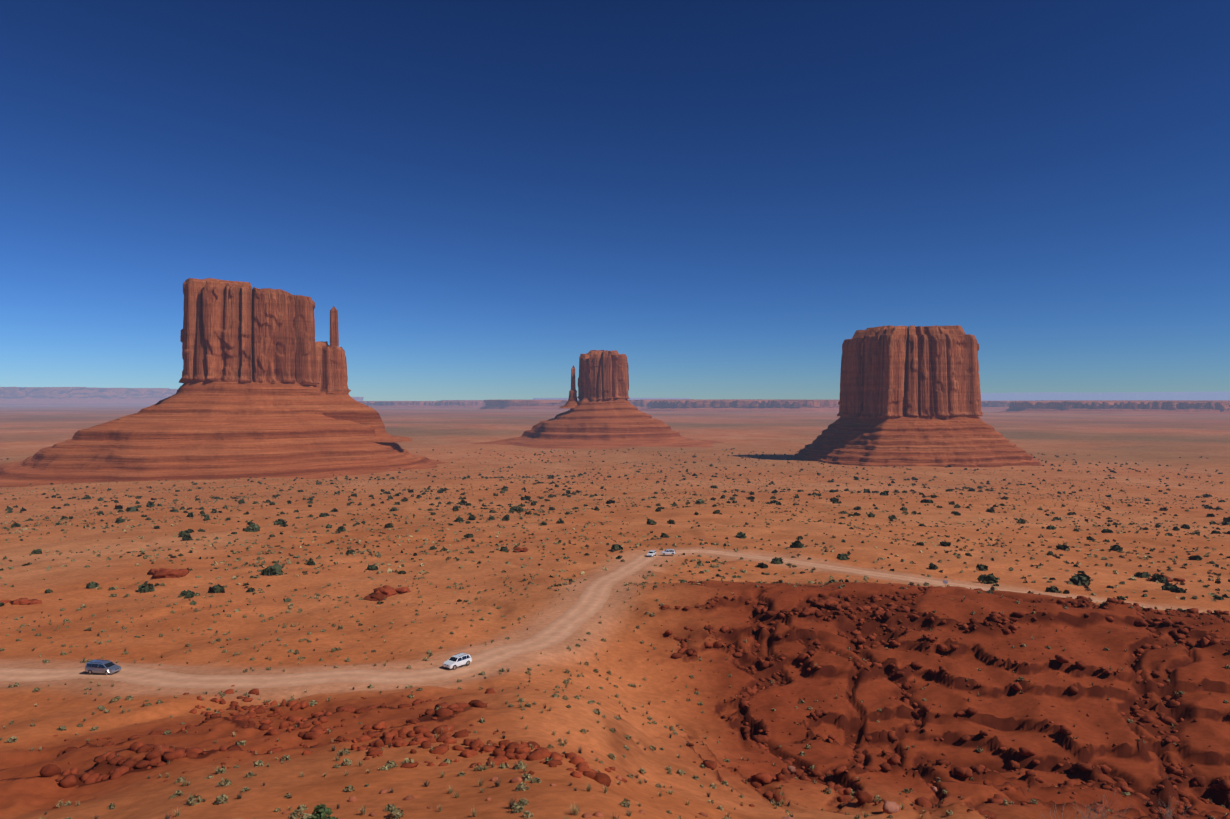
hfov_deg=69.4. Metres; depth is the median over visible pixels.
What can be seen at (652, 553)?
white car
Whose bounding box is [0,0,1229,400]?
sky
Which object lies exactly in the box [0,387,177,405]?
mesa
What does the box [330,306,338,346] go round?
mitten thumb
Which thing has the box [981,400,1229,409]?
mesa
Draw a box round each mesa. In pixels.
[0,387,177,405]
[352,397,363,400]
[358,401,484,407]
[441,400,483,400]
[479,399,838,409]
[533,398,689,399]
[639,400,839,411]
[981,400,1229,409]
[994,401,1229,413]
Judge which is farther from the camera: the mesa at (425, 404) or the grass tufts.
the mesa at (425, 404)
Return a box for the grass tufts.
[0,574,1225,818]
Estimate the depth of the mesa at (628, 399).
43906.86 m
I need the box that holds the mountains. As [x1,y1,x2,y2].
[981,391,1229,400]
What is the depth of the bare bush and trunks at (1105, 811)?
86.06 m
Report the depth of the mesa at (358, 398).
28844.41 m
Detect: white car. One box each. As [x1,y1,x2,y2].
[647,550,655,556]
[661,549,675,554]
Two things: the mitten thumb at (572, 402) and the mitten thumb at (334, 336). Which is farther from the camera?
the mitten thumb at (572, 402)
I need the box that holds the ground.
[0,405,1229,818]
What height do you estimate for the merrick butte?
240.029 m
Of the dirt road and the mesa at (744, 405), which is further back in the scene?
the mesa at (744, 405)
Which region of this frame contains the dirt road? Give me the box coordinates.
[0,550,1165,688]
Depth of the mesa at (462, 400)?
16280.05 m
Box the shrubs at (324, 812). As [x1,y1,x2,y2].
[0,448,1229,818]
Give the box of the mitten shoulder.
[315,341,412,442]
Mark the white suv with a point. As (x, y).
(453, 662)
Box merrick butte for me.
[794,325,1041,466]
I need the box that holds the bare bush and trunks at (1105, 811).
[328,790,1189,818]
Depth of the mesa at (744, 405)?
8672.60 m
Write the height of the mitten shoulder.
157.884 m
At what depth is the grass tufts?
103.46 m
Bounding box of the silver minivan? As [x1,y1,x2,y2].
[85,659,120,674]
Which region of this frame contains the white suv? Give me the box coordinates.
[443,653,471,669]
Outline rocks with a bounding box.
[0,547,1229,818]
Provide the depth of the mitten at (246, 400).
1259.95 m
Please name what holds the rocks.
on the ground
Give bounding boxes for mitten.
[0,278,446,486]
[470,350,723,448]
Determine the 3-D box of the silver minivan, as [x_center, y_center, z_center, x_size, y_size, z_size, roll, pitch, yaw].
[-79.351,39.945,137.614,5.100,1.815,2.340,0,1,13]
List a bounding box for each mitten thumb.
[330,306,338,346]
[560,365,578,407]
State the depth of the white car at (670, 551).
277.52 m

